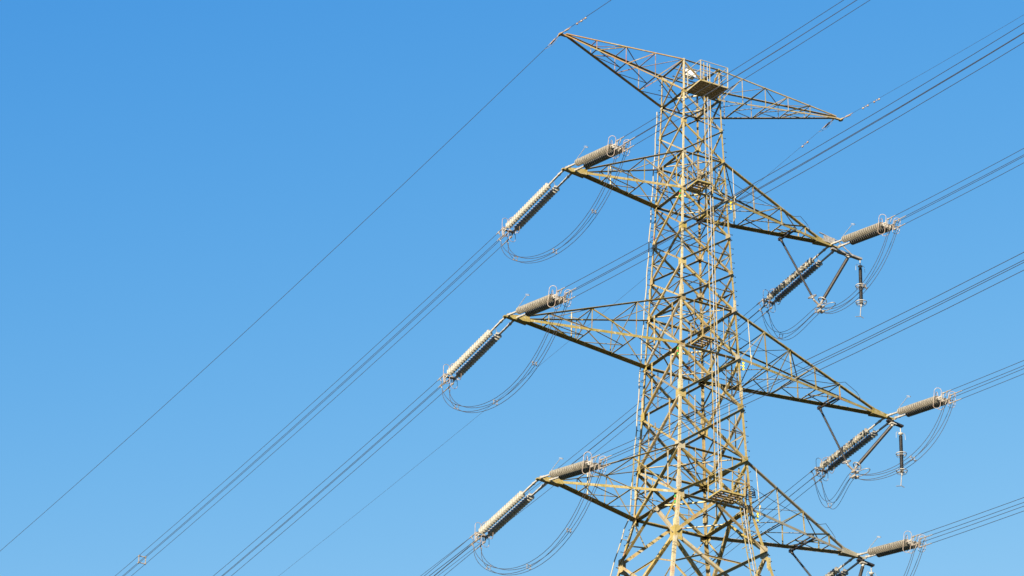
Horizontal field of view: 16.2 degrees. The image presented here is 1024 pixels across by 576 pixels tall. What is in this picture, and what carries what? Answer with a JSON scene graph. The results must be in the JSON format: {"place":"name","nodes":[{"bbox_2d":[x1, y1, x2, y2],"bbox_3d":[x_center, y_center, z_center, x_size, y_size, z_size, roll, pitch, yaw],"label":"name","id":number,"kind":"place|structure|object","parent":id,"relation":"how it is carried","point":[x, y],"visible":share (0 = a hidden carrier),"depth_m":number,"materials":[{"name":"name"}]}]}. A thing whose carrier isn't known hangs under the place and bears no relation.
{"place":"outdoors","nodes":[
{"label":"outdoors","id":0,"kind":"place"},
{"bbox_2d":[0,0,1023,575],"label":"sky","id":1,"kind":"structure","parent":0,"point":[171,170],"materials":[{"name":"blue"}]},
{"bbox_3d":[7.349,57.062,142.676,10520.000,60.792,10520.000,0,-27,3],"label":"ground","id":2,"kind":"structure","parent":0,"visible":0},
{"bbox_2d":[503,32,903,575],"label":"lattice pylon","id":3,"kind":"object","parent":2,"relation":"on","point":[675,531],"visible":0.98,"depth_m":169.94,"materials":[{"name":"metal"}]},
{"bbox_2d":[0,35,559,550],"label":"earth wire","id":4,"kind":"object","parent":3,"relation":"attached to","point":[310,271],"visible":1,"depth_m":190.42,"materials":[{"name":"metal"}]},
{"bbox_2d":[437,318,512,391],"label":"insulator set","id":5,"kind":"object","parent":3,"relation":"attached to","point":[470,352],"visible":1,"depth_m":167.52,"materials":[{"name":"ceramic"}]},
{"bbox_2d":[216,381,442,575],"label":"conductor bundle","id":6,"kind":"object","parent":5,"relation":"attached to","point":[333,481],"visible":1,"depth_m":176.14,"materials":[{"name":"metal"}]},
{"bbox_2d":[441,295,568,412],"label":"jumper loop","id":7,"kind":"object","parent":5,"relation":"hanging from","point":[536,364],"visible":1,"depth_m":162.43,"materials":[{"name":"metal"}]},
{"bbox_2d":[469,480,545,549],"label":"insulator set","id":8,"kind":"object","parent":3,"relation":"attached to","point":[502,512],"visible":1,"depth_m":164.87,"materials":[{"name":"ceramic"}]},
{"bbox_2d":[424,540,474,575],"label":"conductor bundle","id":9,"kind":"object","parent":8,"relation":"attached to","point":[452,560],"visible":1,"depth_m":167.94,"materials":[{"name":"metal"}]},
{"bbox_2d":[473,462,603,574],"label":"jumper loop","id":10,"kind":"object","parent":8,"relation":"hanging from","point":[570,531],"visible":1,"depth_m":159.56,"materials":[{"name":"metal"}]},
{"bbox_2d":[496,171,570,244],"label":"insulator set","id":11,"kind":"object","parent":3,"relation":"attached to","point":[530,203],"visible":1,"depth_m":172.64,"materials":[{"name":"ceramic"}]},
{"bbox_2d":[115,235,499,575],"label":"conductor bundle","id":12,"kind":"object","parent":11,"relation":"attached to","point":[145,557],"visible":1,"depth_m":186.76,"materials":[{"name":"metal"}]},
{"bbox_2d":[500,143,626,262],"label":"jumper loop","id":13,"kind":"object","parent":11,"relation":"hanging from","point":[593,211],"visible":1,"depth_m":167.38,"materials":[{"name":"metal"}]},
{"bbox_2d":[507,285,575,317],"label":"insulator set","id":14,"kind":"object","parent":3,"relation":"attached to","point":[544,303],"visible":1,"depth_m":162.26,"materials":[{"name":"ceramic"}]},
{"bbox_2d":[564,23,1023,296],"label":"conductor bundle","id":15,"kind":"object","parent":14,"relation":"attached to","point":[805,161],"visible":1,"depth_m":142.74,"materials":[{"name":"metal"}]},
{"bbox_2d":[280,118,834,574],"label":"earth wire","id":16,"kind":"object","parent":3,"relation":"attached to","point":[596,318],"visible":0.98,"depth_m":196.57,"materials":[{"name":"metal"}]},
{"bbox_2d":[540,452,611,480],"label":"insulator set","id":17,"kind":"object","parent":3,"relation":"attached to","point":[574,469],"visible":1,"depth_m":159.46,"materials":[{"name":"ceramic"}]},
{"bbox_2d":[599,252,1023,463],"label":"conductor bundle","id":18,"kind":"object","parent":17,"relation":"attached to","point":[824,358],"visible":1,"depth_m":141.73,"materials":[{"name":"metal"}]},
{"bbox_2d":[561,0,610,33],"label":"earth wire","id":19,"kind":"object","parent":3,"relation":"attached to","point":[567,29],"visible":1,"depth_m":171.98,"materials":[{"name":"metal"}]},
{"bbox_2d":[565,135,634,170],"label":"insulator set","id":20,"kind":"object","parent":3,"relation":"attached to","point":[600,155],"visible":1,"depth_m":167.51,"materials":[{"name":"ceramic"}]},
{"bbox_2d":[623,0,869,145],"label":"conductor bundle","id":21,"kind":"object","parent":20,"relation":"attached to","point":[740,73],"visible":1,"depth_m":156.68,"materials":[{"name":"metal"}]},
{"bbox_2d":[757,247,833,314],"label":"insulator set","id":22,"kind":"object","parent":3,"relation":"attached to","point":[779,297],"visible":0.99,"depth_m":179.11,"materials":[{"name":"ceramic"}]},
{"bbox_2d":[421,306,759,575],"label":"conductor bundle","id":23,"kind":"object","parent":22,"relation":"attached to","point":[602,439],"visible":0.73,"depth_m":190.16,"materials":[{"name":"metal"}]},
{"bbox_2d":[760,224,897,339],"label":"jumper loop","id":24,"kind":"object","parent":22,"relation":"hanging from","point":[864,286],"visible":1,"depth_m":174.02,"materials":[{"name":"metal"}]},
{"bbox_2d":[780,238,816,299],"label":"stay rod","id":25,"kind":"object","parent":3,"relation":"hanging from","point":[798,271],"visible":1,"depth_m":175.55,"materials":[{"name":"grey metal"}]},
{"bbox_2d":[813,300,835,313],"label":"jumper clamp","id":26,"kind":"object","parent":25,"relation":"attached to","point":[818,306],"visible":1,"depth_m":174.98,"materials":[{"name":"metal"}]},
{"bbox_2d":[790,551,811,575],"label":"stay rod","id":27,"kind":"object","parent":3,"relation":"hanging from","point":[800,563],"visible":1,"depth_m":169.15,"materials":[{"name":"grey metal"}]},
{"bbox_2d":[819,407,850,465],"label":"stay rod","id":28,"kind":"object","parent":3,"relation":"hanging from","point":[846,461],"visible":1,"depth_m":172.60,"materials":[{"name":"grey metal"}]},
{"bbox_2d":[818,253,852,303],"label":"stay rod","id":29,"kind":"object","parent":3,"relation":"hanging from","point":[847,256],"visible":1,"depth_m":176.20,"materials":[{"name":"metal"}]},
{"bbox_2d":[825,558,859,575],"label":"insulator set","id":30,"kind":"object","parent":3,"relation":"attached to","point":[836,571],"visible":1,"depth_m":171.06,"materials":[{"name":"metal"}]},
{"bbox_2d":[809,418,888,484],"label":"insulator set","id":31,"kind":"object","parent":3,"relation":"attached to","point":[835,459],"visible":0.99,"depth_m":176.44,"materials":[{"name":"ceramic"}]},
{"bbox_2d":[680,473,812,575],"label":"conductor bundle","id":32,"kind":"object","parent":31,"relation":"attached to","point":[758,521],"visible":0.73,"depth_m":180.83,"materials":[{"name":"metal"}]},
{"bbox_2d":[813,397,952,508],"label":"jumper loop","id":33,"kind":"object","parent":31,"relation":"hanging from","point":[910,456],"visible":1,"depth_m":170.62,"materials":[{"name":"metal"}]},
{"bbox_2d":[855,260,866,317],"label":"surge arrester","id":34,"kind":"object","parent":3,"relation":"hanging from","point":[860,300],"visible":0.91,"depth_m":176.71,"materials":[{"name":"ceramic"}]},
{"bbox_2d":[858,561,867,575],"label":"stay rod","id":35,"kind":"object","parent":3,"relation":"hanging from","point":[862,563],"visible":1,"depth_m":169.94,"materials":[{"name":"metal"}]},
{"bbox_2d":[831,214,905,246],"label":"insulator set","id":36,"kind":"object","parent":3,"relation":"attached to","point":[868,232],"visible":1,"depth_m":173.97,"materials":[{"name":"ceramic"}]},
{"bbox_2d":[896,148,1023,223],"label":"conductor bundle","id":37,"kind":"object","parent":36,"relation":"attached to","point":[961,187],"visible":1,"depth_m":167.09,"materials":[{"name":"metal"}]},
{"bbox_2d":[853,422,896,469],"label":"stay rod","id":38,"kind":"object","parent":3,"relation":"hanging from","point":[875,444],"visible":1,"depth_m":173.23,"materials":[{"name":"metal"}]},
{"bbox_2d":[847,465,869,478],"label":"jumper clamp","id":39,"kind":"object","parent":38,"relation":"attached to","point":[853,471],"visible":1,"depth_m":171.94,"materials":[{"name":"metal"}]},
{"bbox_2d":[857,531,931,557],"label":"insulator set","id":40,"kind":"object","parent":3,"relation":"attached to","point":[905,544],"visible":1,"depth_m":166.88,"materials":[{"name":"ceramic"}]},
{"bbox_2d":[904,541,923,575],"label":"jumper loop","id":41,"kind":"object","parent":40,"relation":"hanging from","point":[916,561],"visible":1,"depth_m":165.20,"materials":[{"name":"metal"}]},
{"bbox_2d":[920,497,1023,542],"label":"conductor bundle","id":42,"kind":"object","parent":40,"relation":"attached to","point":[975,519],"visible":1,"depth_m":161.32,"materials":[{"name":"metal"}]},
{"bbox_2d":[896,427,907,487],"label":"surge arrester","id":43,"kind":"object","parent":3,"relation":"hanging from","point":[901,451],"visible":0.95,"depth_m":173.87,"materials":[{"name":"metal"}]},
{"bbox_2d":[886,388,961,418],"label":"insulator set","id":44,"kind":"object","parent":3,"relation":"attached to","point":[927,404],"visible":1,"depth_m":171.25,"materials":[{"name":"ceramic"}]},
{"bbox_2d":[952,360,1023,398],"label":"conductor bundle","id":45,"kind":"object","parent":44,"relation":"attached to","point":[989,379],"visible":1,"depth_m":166.64,"materials":[{"name":"metal"}]},
{"bbox_2d":[842,15,1022,118],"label":"earth wire","id":46,"kind":"object","parent":3,"relation":"attached to","point":[910,80],"visible":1,"depth_m":176.67,"materials":[{"name":"metal"}]}
]}

